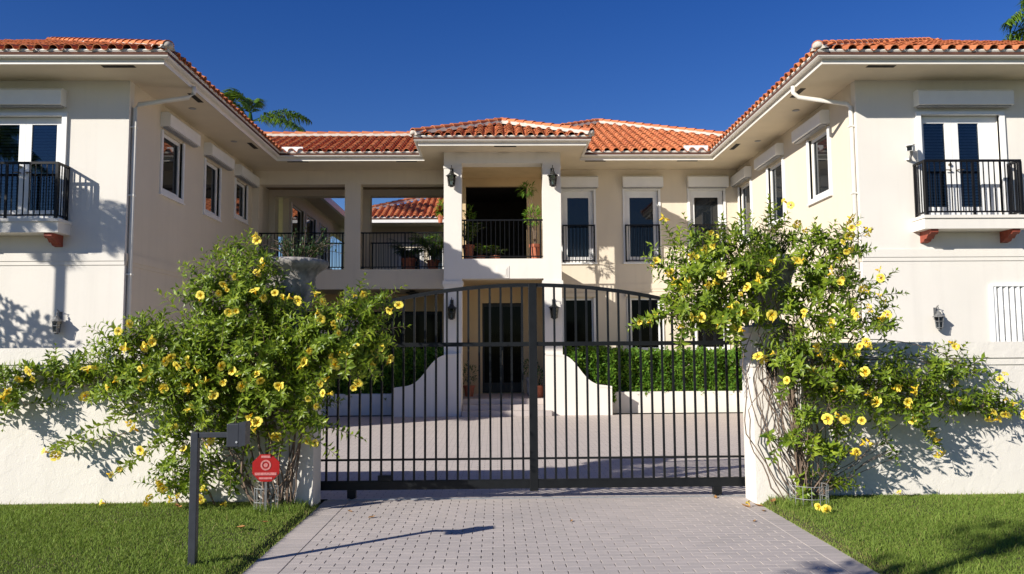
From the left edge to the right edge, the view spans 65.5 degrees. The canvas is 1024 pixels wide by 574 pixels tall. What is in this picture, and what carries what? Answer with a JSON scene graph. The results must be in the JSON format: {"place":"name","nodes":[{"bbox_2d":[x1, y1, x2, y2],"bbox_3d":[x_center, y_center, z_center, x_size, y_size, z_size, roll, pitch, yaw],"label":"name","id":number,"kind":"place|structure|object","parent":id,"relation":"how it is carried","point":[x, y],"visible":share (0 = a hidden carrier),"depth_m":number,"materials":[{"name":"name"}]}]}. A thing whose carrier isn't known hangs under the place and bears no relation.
{"place":"outdoors","nodes":[
{"label":"outdoors","id":0,"kind":"place"},
{"bbox_2d":[0,489,1023,573],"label":"lawn","id":1,"kind":"structure","parent":0,"point":[298,517],"depth_m":7.29,"materials":[{"name":"plant"}]},
{"bbox_2d":[0,227,411,508],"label":"flowering vine","id":2,"kind":"object","parent":1,"relation":"on","point":[241,384],"visible":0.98,"depth_m":8.52,"materials":[{"name":"green plant"}]},
{"bbox_2d":[184,421,249,567],"bbox_3d":[-2.379,1.712,6.430,0.470,1.240,0.133,0,-5,-1],"label":"keypad post","id":3,"kind":"object","parent":1,"relation":"on","point":[236,434],"visible":0.99,"depth_m":6.42,"materials":[{"name":"grey metal"}]},
{"bbox_2d":[252,454,279,511],"bbox_3d":[-2.621,2.166,8.473,0.286,0.763,0.022,0,-5,-1],"label":"alarm sign","id":4,"kind":"object","parent":1,"relation":"on","point":[265,468],"visible":1,"depth_m":8.48,"materials":[{"name":"red metal"}]},
{"bbox_2d":[254,485,278,511],"bbox_3d":[-2.652,2.318,8.595,0.256,0.320,0.256,0,-5,-1],"label":"wire cage","id":5,"kind":"object","parent":1,"relation":"on","point":[260,499],"visible":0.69,"depth_m":8.55,"materials":[{"name":"grey metal"}]},
{"bbox_2d":[789,481,828,507],"bbox_3d":[3.247,2.300,8.707,0.406,0.290,0.406,0,-5,-1],"label":"wire cage","id":6,"kind":"object","parent":1,"relation":"on","point":[811,492],"visible":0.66,"depth_m":8.62,"materials":[{"name":"grey metal"}]},
{"bbox_2d":[814,503,820,510],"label":"fallen flower","id":7,"kind":"object","parent":1,"relation":"on","point":[816,505],"visible":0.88,"depth_m":8.36,"materials":[{"name":"yellow plant"}]},
{"bbox_2d":[625,193,1023,502],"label":"flowering vine","id":8,"kind":"object","parent":1,"relation":"on","point":[702,314],"visible":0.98,"depth_m":8.80,"materials":[{"name":"green plant"}]},
{"bbox_2d":[821,504,831,512],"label":"fallen flower","id":9,"kind":"object","parent":1,"relation":"on","point":[825,509],"visible":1,"depth_m":8.21,"materials":[{"name":"yellow plant"}]},
{"bbox_2d":[0,0,1023,268],"label":"sky","id":10,"kind":"structure","parent":0,"point":[342,65],"materials":[{"name":"blue"}]},
{"bbox_2d":[320,392,742,502],"bbox_3d":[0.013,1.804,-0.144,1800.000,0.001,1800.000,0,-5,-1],"label":"ground","id":11,"kind":"structure","parent":0,"point":[322,500],"depth_m":22.55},
{"bbox_2d":[0,331,326,507],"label":"garden wall","id":12,"kind":"structure","parent":11,"relation":"on","point":[30,473],"depth_m":9.11,"materials":[{"name":"paint"}]},
{"bbox_2d":[258,257,328,329],"bbox_3d":[-2.557,0.095,9.283,0.825,0.820,0.819,0,-5,-1],"label":"stone urn","id":13,"kind":"object","parent":12,"relation":"on","point":[301,272],"visible":0.47,"depth_m":9.05,"materials":[{"name":"grey stone"}]},
{"bbox_2d":[258,227,341,257],"bbox_3d":[-2.489,-0.461,9.323,1.070,0.517,0.620,0,-5,-1],"label":"urn plant","id":14,"kind":"object","parent":13,"relation":"in","point":[311,254],"visible":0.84,"depth_m":9.28,"materials":[{"name":"green plant"}]},
{"bbox_2d":[221,87,311,131],"bbox_3d":[-10.632,-1.757,32.202,4.985,12.661,2.927,0,-5,-1],"label":"palm tree","id":15,"kind":"object","parent":11,"relation":"on","point":[249,105],"visible":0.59,"depth_m":32.31,"materials":[{"name":"green plant"}]},
{"bbox_2d":[324,347,395,399],"bbox_3d":[-5.434,2.580,22.498,4.827,2.008,1.390,0,-5,-1],"label":"hedge","id":16,"kind":"object","parent":11,"relation":"on","point":[343,387],"visible":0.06,"depth_m":22.08,"materials":[{"name":"green plant"}]},
{"bbox_2d":[394,342,443,387],"bbox_3d":[-2.557,2.541,22.325,1.586,2.017,1.668,0,-5,-1],"label":"hedge","id":17,"kind":"object","parent":11,"relation":"on","point":[430,355],"visible":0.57,"depth_m":21.80,"materials":[{"name":"green plant"}]},
{"bbox_2d":[563,341,617,402],"bbox_3d":[2.065,2.506,22.402,1.752,2.034,1.647,0,-5,-1],"label":"hedge","id":18,"kind":"object","parent":11,"relation":"on","point":[592,365],"visible":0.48,"depth_m":21.88,"materials":[{"name":"green plant"}]},
{"bbox_2d":[612,345,742,396],"bbox_3d":[4.811,2.566,22.683,4.426,1.922,1.390,0,-5,-1],"label":"hedge","id":19,"kind":"object","parent":11,"relation":"on","point":[667,365],"visible":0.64,"depth_m":22.27,"materials":[{"name":"green plant"}]},
{"bbox_2d":[740,326,1023,503],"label":"garden wall","id":20,"kind":"structure","parent":11,"relation":"on","point":[982,455],"depth_m":9.29,"materials":[{"name":"paint"}]},
{"bbox_2d":[741,254,795,326],"bbox_3d":[3.022,0.064,9.390,0.825,0.820,0.819,0,-5,-1],"label":"stone urn","id":21,"kind":"object","parent":20,"relation":"on","point":[788,271],"visible":0.23,"depth_m":9.16,"materials":[{"name":"grey stone"}]},
{"bbox_2d":[734,225,797,253],"bbox_3d":[3.001,-0.489,9.436,0.723,0.514,0.654,-4,-6,40],"label":"urn plant","id":22,"kind":"object","parent":21,"relation":"in","point":[784,248],"visible":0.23,"depth_m":9.37,"materials":[{"name":"green plant"}]},
{"bbox_2d":[764,347,776,376],"bbox_3d":[2.935,0.832,9.027,0.178,0.377,0.193,-2,-5,21],"label":"wall lantern","id":23,"kind":"object","parent":20,"relation":"attached to","point":[769,369],"depth_m":8.99,"materials":[{"name":"metal"}]},
{"bbox_2d":[1001,0,1023,40],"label":"palm tree","id":24,"kind":"object","parent":11,"relation":"on","point":[1009,22],"visible":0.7,"depth_m":23.95,"materials":[{"name":"green plant"}]},
{"bbox_2d":[320,413,745,498],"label":"courtyard","id":25,"kind":"structure","parent":0,"point":[517,452],"depth_m":13.79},
{"bbox_2d":[321,353,461,416],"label":"planter wall","id":26,"kind":"structure","parent":25,"relation":"on","point":[430,391],"depth_m":21.38,"materials":[{"name":"paint"}]},
{"bbox_2d":[0,37,1023,416],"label":"house","id":27,"kind":"structure","parent":25,"relation":"on","point":[136,175],"depth_m":17.99,"materials":[{"name":"paint"}]},
{"bbox_2d":[0,113,67,219],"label":"french door","id":28,"kind":"structure","parent":27,"relation":"in","point":[26,124],"depth_m":16.09,"materials":[{"name":"white paint"}]},
{"bbox_2d":[50,309,63,333],"bbox_3d":[-8.921,0.677,15.613,0.229,0.487,0.250,2,-5,-24],"label":"wall lantern","id":29,"kind":"object","parent":27,"relation":"attached to","point":[58,318],"depth_m":15.59,"materials":[{"name":"metal"}]},
{"bbox_2d":[159,129,184,204],"bbox_3d":[-7.794,-2.711,18.191,0.180,1.460,1.340,0,-5,-1],"label":"window","id":30,"kind":"structure","parent":27,"relation":"in","point":[170,150],"depth_m":18.35,"materials":[{"name":"white paint"}]},
{"bbox_2d":[202,157,221,221],"bbox_3d":[-7.842,-2.508,20.742,0.180,1.460,1.260,0,-5,-1],"label":"window","id":31,"kind":"structure","parent":27,"relation":"in","point":[210,184],"depth_m":20.94,"materials":[{"name":"white paint"}]},
{"bbox_2d":[233,177,248,224],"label":"window","id":32,"kind":"structure","parent":27,"relation":"in","point":[239,205],"depth_m":23.23,"materials":[{"name":"white paint"}]},
{"bbox_2d":[291,202,304,254],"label":"window","id":33,"kind":"structure","parent":27,"relation":"in","point":[296,213],"depth_m":27.85,"materials":[{"name":"black glass"}]},
{"bbox_2d":[305,213,316,252],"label":"window","id":34,"kind":"structure","parent":27,"relation":"in","point":[309,223],"depth_m":29.78,"materials":[{"name":"black glass"}]},
{"bbox_2d":[319,223,327,269],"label":"window","id":35,"kind":"structure","parent":27,"relation":"in","point":[320,256],"depth_m":32.18,"materials":[{"name":"black glass"}]},
{"bbox_2d":[326,312,343,391],"bbox_3d":[-5.539,2.166,26.097,1.300,2.700,0.070,0,-5,-1],"label":"glass door","id":36,"kind":"structure","parent":27,"relation":"in","point":[327,312],"depth_m":26.12,"materials":[{"name":"black paint"}]},
{"bbox_2d":[364,312,402,390],"bbox_3d":[-4.239,2.159,26.122,1.300,2.700,0.070,0,-5,-1],"label":"glass door","id":37,"kind":"structure","parent":27,"relation":"in","point":[399,318],"depth_m":26.16,"materials":[{"name":"black paint"}]},
{"bbox_2d":[386,238,430,268],"bbox_3d":[-3.268,-0.972,25.009,1.425,1.012,1.245,3,-6,-34],"label":"potted palm","id":38,"kind":"object","parent":27,"relation":"on","point":[408,262],"visible":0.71,"depth_m":24.84,"materials":[{"name":"plant"}]},
{"bbox_2d":[397,248,423,268],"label":"window","id":39,"kind":"structure","parent":27,"relation":"in","point":[399,257],"depth_m":35.19,"materials":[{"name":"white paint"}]},
{"bbox_2d":[406,290,419,294],"bbox_3d":[-3.071,0.167,24.612,0.440,0.155,0.440,0,-5,-1],"label":"ceiling lamp","id":40,"kind":"object","parent":27,"relation":"attached to","point":[411,292],"visible":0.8,"depth_m":24.49,"materials":[{"name":"metal"}]},
{"bbox_2d":[405,311,441,382],"bbox_3d":[-2.939,2.151,26.146,1.300,2.700,0.070,0,-5,-1],"label":"glass door","id":41,"kind":"structure","parent":27,"relation":"in","point":[430,315],"depth_m":26.18,"materials":[{"name":"black paint"}]},
{"bbox_2d":[409,225,443,268],"bbox_3d":[-2.478,-1.157,24.837,1.666,1.343,1.554,0,-5,-1],"label":"potted palm","id":42,"kind":"object","parent":27,"relation":"on","point":[432,251],"visible":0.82,"depth_m":24.70,"materials":[{"name":"plant"}]},
{"bbox_2d":[430,245,443,268],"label":"window","id":43,"kind":"structure","parent":27,"relation":"in","point":[430,245],"depth_m":35.23,"materials":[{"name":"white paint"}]},
{"bbox_2d":[434,198,443,223],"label":"hanging plant","id":44,"kind":"object","parent":27,"relation":"attached to","point":[440,218],"visible":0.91,"depth_m":22.44,"materials":[{"name":"green plant"}]},
{"bbox_2d":[446,165,456,186],"bbox_3d":[-1.672,-3.052,21.936,0.286,0.608,0.312,2,-5,-24],"label":"wall lantern","id":45,"kind":"object","parent":27,"relation":"attached to","point":[451,175],"depth_m":21.88,"materials":[{"name":"metal"}]},
{"bbox_2d":[448,297,456,319],"bbox_3d":[-1.646,0.586,21.647,0.286,0.608,0.312,2,-5,-24],"label":"wall lantern","id":46,"kind":"object","parent":27,"relation":"attached to","point":[452,307],"depth_m":21.60,"materials":[{"name":"metal"}]},
{"bbox_2d":[463,363,477,396],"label":"potted plant","id":47,"kind":"object","parent":27,"relation":"on","point":[472,387],"visible":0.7,"depth_m":23.15,"materials":[{"name":"green plant"}]},
{"bbox_2d":[462,204,487,258],"bbox_3d":[-1.297,-1.532,22.668,1.322,1.689,1.390,0,-5,-1],"label":"potted plant","id":48,"kind":"object","parent":27,"relation":"on","point":[471,247],"visible":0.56,"depth_m":22.51,"materials":[{"name":"green plant"}]},
{"bbox_2d":[474,243,497,258],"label":"potted plant","id":49,"kind":"object","parent":27,"relation":"on","point":[481,251],"visible":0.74,"depth_m":22.61,"materials":[{"name":"green plant"}]},
{"bbox_2d":[484,246,505,258],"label":"potted plant","id":50,"kind":"object","parent":27,"relation":"on","point":[492,251],"visible":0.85,"depth_m":22.65,"materials":[{"name":"green plant"}]},
{"bbox_2d":[482,303,521,392],"bbox_3d":[-0.299,1.904,25.032,1.260,2.800,0.110,0,-5,-1],"label":"front door","id":51,"kind":"structure","parent":27,"relation":"in","point":[495,307],"depth_m":25.01,"materials":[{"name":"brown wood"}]},
{"bbox_2d":[515,180,541,258],"bbox_3d":[0.509,-1.891,22.677,0.888,2.380,0.683,0,-5,-1],"label":"potted plant","id":52,"kind":"object","parent":27,"relation":"on","point":[533,246],"visible":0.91,"depth_m":22.65,"materials":[{"name":"green plant"}]},
{"bbox_2d":[524,359,538,395],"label":"potted plant","id":53,"kind":"object","parent":27,"relation":"on","point":[527,380],"visible":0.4,"depth_m":23.21,"materials":[{"name":"green plant"}]},
{"bbox_2d":[537,365,542,397],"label":"potted plant","id":54,"kind":"object","parent":27,"relation":"on","point":[540,391],"visible":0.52,"depth_m":22.35,"materials":[{"name":"green plant"}]},
{"bbox_2d":[547,165,557,186],"bbox_3d":[1.118,-3.067,21.990,0.286,0.608,0.312,2,-5,-24],"label":"wall lantern","id":55,"kind":"object","parent":27,"relation":"attached to","point":[552,176],"depth_m":21.94,"materials":[{"name":"metal"}]},
{"bbox_2d":[549,299,559,318],"bbox_3d":[1.143,0.571,21.700,0.286,0.608,0.312,2,-5,-24],"label":"wall lantern","id":56,"kind":"object","parent":27,"relation":"attached to","point":[556,311],"depth_m":21.64,"materials":[{"name":"metal"}]},
{"bbox_2d":[562,298,595,347],"bbox_3d":[2.027,1.178,24.054,1.120,1.700,0.180,0,-5,-1],"label":"window","id":57,"kind":"structure","parent":27,"relation":"in","point":[591,303],"depth_m":24.11,"materials":[{"name":"black glass"}]},
{"bbox_2d":[561,189,597,263],"bbox_3d":[2.020,-1.847,24.300,1.130,2.330,0.170,0,-5,-1],"label":"balcony door","id":58,"kind":"structure","parent":27,"relation":"in","point":[577,206],"depth_m":24.33,"materials":[{"name":"white paint"}]},
{"bbox_2d":[622,188,661,263],"bbox_3d":[3.965,-1.858,24.338,1.200,2.330,0.170,0,-5,-1],"label":"balcony door","id":59,"kind":"structure","parent":27,"relation":"in","point":[640,206],"depth_m":24.38,"materials":[{"name":"white paint"}]},
{"bbox_2d":[627,297,664,351],"bbox_3d":[4.036,1.167,24.093,1.140,1.700,0.180,0,-5,-1],"label":"window","id":60,"kind":"structure","parent":27,"relation":"in","point":[645,333],"depth_m":24.14,"materials":[{"name":"white paint"}]},
{"bbox_2d":[687,188,726,263],"bbox_3d":[5.960,-1.869,24.376,1.210,2.330,0.170,0,-5,-1],"label":"balcony door","id":61,"kind":"structure","parent":27,"relation":"in","point":[705,205],"depth_m":24.45,"materials":[{"name":"white paint"}]},
{"bbox_2d":[695,298,729,349],"bbox_3d":[6.026,1.156,24.131,1.120,1.700,0.180,0,-5,-1],"label":"window","id":62,"kind":"structure","parent":27,"relation":"in","point":[698,334],"depth_m":24.15,"materials":[{"name":"white paint"}]},
{"bbox_2d":[737,179,752,243],"bbox_3d":[6.967,-2.175,23.642,0.180,1.830,1.300,0,-5,-1],"label":"window","id":63,"kind":"structure","parent":27,"relation":"in","point":[746,191],"depth_m":23.84,"materials":[{"name":"white paint"}]},
{"bbox_2d":[766,157,785,227],"bbox_3d":[7.015,-2.446,21.065,0.180,1.700,1.320,0,-5,-1],"label":"window","id":64,"kind":"structure","parent":27,"relation":"in","point":[777,186],"depth_m":21.20,"materials":[{"name":"white paint"}]},
{"bbox_2d":[806,126,832,205],"bbox_3d":[7.067,-2.741,18.240,0.180,1.560,1.320,0,-5,-1],"label":"window","id":65,"kind":"structure","parent":27,"relation":"in","point":[821,188],"depth_m":18.39,"materials":[{"name":"white paint"}]},
{"bbox_2d":[905,144,915,160],"bbox_3d":[8.043,-2.747,16.076,0.190,0.312,0.572,-3,-5,27],"label":"security camera","id":66,"kind":"object","parent":27,"relation":"attached to","point":[911,148],"visible":1,"depth_m":15.95,"materials":[{"name":"grey plastic"}]},
{"bbox_2d":[933,305,945,328],"bbox_3d":[8.536,0.602,15.946,0.229,0.487,0.250,2,-5,-24],"label":"wall lantern","id":67,"kind":"object","parent":27,"relation":"attached to","point":[936,314],"depth_m":15.92,"materials":[{"name":"metal"}]},
{"bbox_2d":[915,111,1008,215],"bbox_3d":[9.215,-2.512,16.386,1.840,2.180,0.210,0,-5,-1],"label":"french door","id":68,"kind":"structure","parent":27,"relation":"in","point":[985,121],"depth_m":16.43,"materials":[{"name":"white paint"}]},
{"bbox_2d":[545,353,742,415],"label":"planter wall","id":69,"kind":"structure","parent":25,"relation":"on","point":[571,391],"depth_m":21.48,"materials":[{"name":"paint"}]},
{"bbox_2d":[242,496,878,573],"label":"driveway","id":70,"kind":"structure","parent":0,"point":[681,535],"depth_m":7.36,"materials":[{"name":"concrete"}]},
{"bbox_2d":[327,495,745,500],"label":"gate track","id":71,"kind":"structure","parent":70,"relation":"on","point":[538,497],"depth_m":9.47,"materials":[{"name":"metal"}]},
{"bbox_2d":[320,283,748,498],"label":"driveway gate","id":72,"kind":"structure","parent":71,"relation":"on","point":[532,483],"depth_m":9.55,"materials":[{"name":"black metal"}]}
]}

